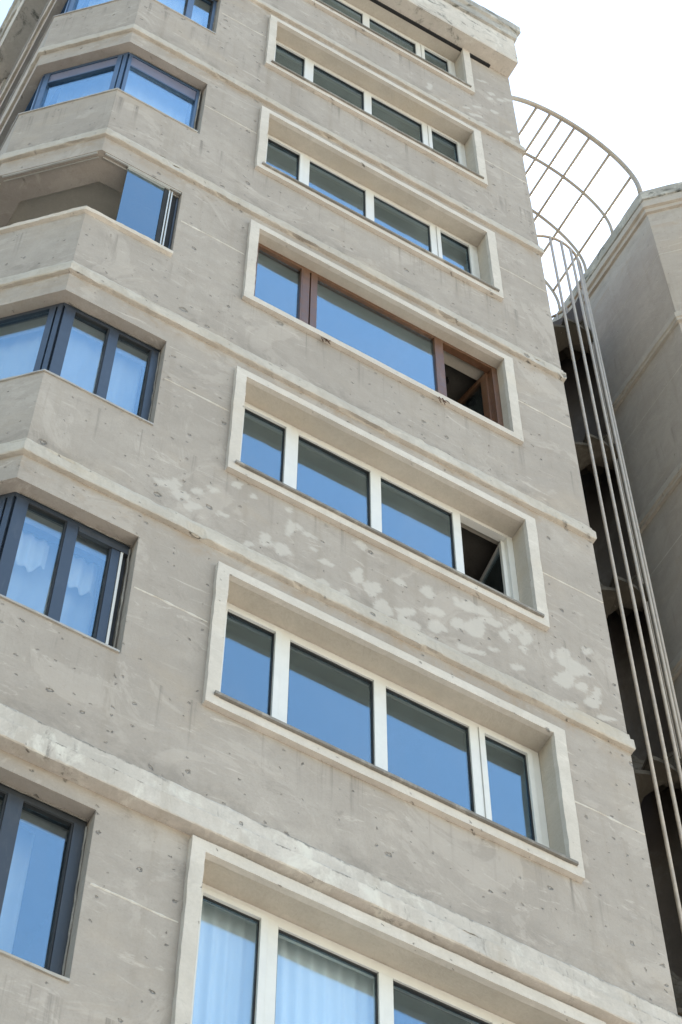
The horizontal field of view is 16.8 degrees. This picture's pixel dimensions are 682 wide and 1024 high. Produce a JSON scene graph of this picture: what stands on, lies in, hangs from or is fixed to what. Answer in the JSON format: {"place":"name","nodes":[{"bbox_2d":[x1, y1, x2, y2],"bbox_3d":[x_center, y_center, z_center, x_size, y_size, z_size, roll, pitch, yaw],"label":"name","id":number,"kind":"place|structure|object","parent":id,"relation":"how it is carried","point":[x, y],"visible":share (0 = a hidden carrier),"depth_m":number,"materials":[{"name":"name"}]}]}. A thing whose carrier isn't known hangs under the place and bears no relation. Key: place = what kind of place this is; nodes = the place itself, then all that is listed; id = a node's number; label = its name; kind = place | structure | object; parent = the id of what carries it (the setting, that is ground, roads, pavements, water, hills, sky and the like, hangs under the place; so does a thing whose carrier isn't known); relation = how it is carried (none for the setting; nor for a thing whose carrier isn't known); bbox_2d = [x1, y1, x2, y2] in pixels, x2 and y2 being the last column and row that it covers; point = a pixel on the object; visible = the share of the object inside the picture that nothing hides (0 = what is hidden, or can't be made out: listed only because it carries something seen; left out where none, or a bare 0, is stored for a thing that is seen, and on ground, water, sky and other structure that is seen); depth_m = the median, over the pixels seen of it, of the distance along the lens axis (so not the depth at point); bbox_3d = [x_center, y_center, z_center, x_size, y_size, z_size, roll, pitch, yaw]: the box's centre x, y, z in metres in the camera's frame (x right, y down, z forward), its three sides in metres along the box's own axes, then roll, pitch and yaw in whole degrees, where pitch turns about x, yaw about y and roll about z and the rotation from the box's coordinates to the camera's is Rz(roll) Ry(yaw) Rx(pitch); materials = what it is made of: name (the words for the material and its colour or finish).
{"place":"outdoors","nodes":[
{"label":"outdoors","id":0,"kind":"place"},
{"bbox_2d":[0,0,681,318],"label":"sky","id":1,"kind":"structure","parent":0,"point":[611,68],"materials":[{"name":"white"}]},
{"label":"pavement","id":2,"kind":"structure","parent":0,"visible":0},
{"bbox_2d":[0,0,681,1023],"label":"apartment building","id":3,"kind":"structure","parent":2,"relation":"on","point":[332,676],"depth_m":16.64,"materials":[{"name":"concrete"}]},
{"bbox_2d":[0,826,33,953],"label":"lining curtain","id":4,"kind":"object","parent":3,"relation":"hanging from","point":[10,911],"visible":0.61,"depth_m":12.59,"materials":[{"name":"fabric"}]},
{"bbox_2d":[0,330,43,378],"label":"lining curtain","id":5,"kind":"object","parent":3,"relation":"hanging from","point":[18,354],"visible":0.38,"depth_m":17.76,"materials":[{"name":"fabric"}]},
{"bbox_2d":[15,530,49,572],"bbox_3d":[-2.061,0.262,15.187,0.280,0.432,0.048,27,-64,-14],"label":"swag curtain","id":6,"kind":"object","parent":3,"relation":"hanging from","point":[32,553],"visible":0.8,"depth_m":15.21,"materials":[{"name":"white fabric"}]},
{"bbox_2d":[0,781,87,975],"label":"bay window","id":7,"kind":"structure","parent":3,"relation":"in","point":[14,800],"depth_m":12.41,"materials":[{"name":"grey metal"}]},
{"bbox_2d":[6,531,100,634],"bbox_3d":[-1.944,0.870,14.470,0.700,2.600,0.028,27,-64,-14],"label":"lining curtain","id":8,"kind":"object","parent":3,"relation":"hanging from","point":[29,589],"visible":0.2,"depth_m":15.09,"materials":[{"name":"fabric"}]},
{"bbox_2d":[0,492,130,647],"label":"bay window","id":9,"kind":"structure","parent":3,"relation":"in","point":[14,506],"depth_m":14.91,"materials":[{"name":"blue metal"}]},
{"bbox_2d":[0,302,160,420],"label":"bay window","id":10,"kind":"structure","parent":3,"relation":"in","point":[61,316],"depth_m":17.56,"materials":[{"name":"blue metal"}]},
{"bbox_2d":[67,555,97,596],"bbox_3d":[-1.750,0.409,15.292,0.283,0.394,0.047,27,-64,-14],"label":"swag curtain","id":11,"kind":"object","parent":3,"relation":"hanging from","point":[82,576],"visible":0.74,"depth_m":15.30,"materials":[{"name":"white fabric"}]},
{"bbox_2d":[57,74,112,102],"bbox_3d":[-2.495,-3.738,22.204,0.694,2.600,0.028,-13,-61,8],"label":"lining curtain","id":12,"kind":"object","parent":3,"relation":"hanging from","point":[83,89],"visible":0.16,"depth_m":23.12,"materials":[{"name":"fabric"}]},
{"bbox_2d":[0,152,180,248],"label":"bay window","id":13,"kind":"structure","parent":3,"relation":"in","point":[147,206],"depth_m":20.08,"materials":[{"name":"glass"}]},
{"bbox_2d":[88,0,111,6],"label":"lining curtain","id":14,"kind":"object","parent":3,"relation":"hanging from","point":[93,2],"visible":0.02,"depth_m":25.74,"materials":[{"name":"fabric"}]},
{"bbox_2d":[60,330,141,412],"bbox_3d":[-1.880,-0.699,17.028,0.700,2.600,0.028,27,-64,-14],"label":"lining curtain","id":15,"kind":"object","parent":3,"relation":"hanging from","point":[81,362],"visible":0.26,"depth_m":17.74,"materials":[{"name":"fabric"}]},
{"bbox_2d":[24,52,200,128],"bbox_3d":[-2.770,-3.110,23.074,1.451,1.423,2.956,27,-64,-14],"label":"bay window","id":16,"kind":"structure","parent":3,"relation":"in","point":[120,65],"depth_m":22.89,"materials":[{"name":"blue metal"}]},
{"bbox_2d":[60,0,217,30],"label":"bay window","id":17,"kind":"structure","parent":3,"relation":"in","point":[70,5],"depth_m":25.23,"materials":[{"name":"grey metal"}]},
{"bbox_2d":[124,72,187,123],"bbox_3d":[-1.861,-3.671,22.240,0.700,2.600,0.028,27,-64,-14],"label":"lining curtain","id":18,"kind":"object","parent":3,"relation":"hanging from","point":[154,96],"visible":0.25,"depth_m":23.08,"materials":[{"name":"fabric"}]},
{"bbox_2d":[157,0,203,24],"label":"lining curtain","id":19,"kind":"object","parent":3,"relation":"hanging from","point":[179,7],"visible":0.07,"depth_m":25.74,"materials":[{"name":"fabric"}]},
{"bbox_2d":[192,902,255,1023],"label":"curtain","id":20,"kind":"object","parent":3,"relation":"hanging from","point":[224,975],"visible":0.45,"depth_m":12.76,"materials":[{"name":"white fabric"}]},
{"bbox_2d":[275,937,373,1023],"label":"curtain","id":21,"kind":"object","parent":3,"relation":"hanging from","point":[312,988],"visible":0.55,"depth_m":13.07,"materials":[{"name":"white fabric"}]},
{"bbox_2d":[190,883,514,1023],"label":"window","id":22,"kind":"structure","parent":3,"relation":"in","point":[269,927],"depth_m":13.12,"materials":[{"name":"white plastic"}]},
{"bbox_2d":[274,40,466,166],"bbox_3d":[0.291,-4.432,25.757,2.586,1.438,0.074,27,-64,-14],"label":"window","id":23,"kind":"structure","parent":3,"relation":"in","point":[426,132],"depth_m":26.24,"materials":[{"name":"white plastic"}]},
{"bbox_2d":[265,134,480,278],"bbox_3d":[0.282,-2.946,23.151,2.586,1.438,0.074,27,-64,-14],"label":"window","id":24,"kind":"structure","parent":3,"relation":"in","point":[304,162],"depth_m":23.61,"materials":[{"name":"white plastic"}]},
{"bbox_2d":[254,243,503,426],"bbox_3d":[0.182,-1.318,20.612,2.586,1.463,0.576,27,-64,-14],"label":"window","id":25,"kind":"structure","parent":3,"relation":"in","point":[308,279],"depth_m":20.96,"materials":[{"name":"brown wood"}]},
{"bbox_2d":[240,402,519,601],"bbox_3d":[0.161,0.185,18.030,2.593,1.438,0.492,27,-64,-14],"label":"window","id":26,"kind":"structure","parent":3,"relation":"in","point":[292,435],"depth_m":18.37,"materials":[{"name":"white plastic"}]},
{"bbox_2d":[219,602,549,847],"bbox_3d":[0.254,1.512,15.333,2.586,1.438,0.074,27,-64,-14],"label":"window","id":27,"kind":"structure","parent":3,"relation":"in","point":[475,734],"depth_m":15.70,"materials":[{"name":"white plastic"}]},
{"bbox_2d":[329,0,455,76],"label":"window","id":28,"kind":"structure","parent":3,"relation":"in","point":[420,50],"depth_m":28.88,"materials":[{"name":"white plastic"}]},
{"bbox_2d":[512,95,642,309],"bbox_3d":[2.601,-4.478,32.541,2.432,1.468,2.109,27,-64,-14],"label":"vault frame","id":29,"kind":"object","parent":3,"relation":"attached to","point":[602,146],"visible":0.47,"depth_m":32.79,"materials":[{"name":"grey metal"}]},
{"bbox_2d":[537,234,681,1016],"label":"spiral staircase","id":30,"kind":"structure","parent":2,"relation":"on","point":[627,594],"depth_m":23.00,"materials":[{"name":"metal"}]},
{"bbox_2d":[552,182,681,757],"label":"neighbouring building","id":31,"kind":"structure","parent":2,"relation":"on","point":[633,276],"depth_m":28.41,"materials":[{"name":"concrete"}]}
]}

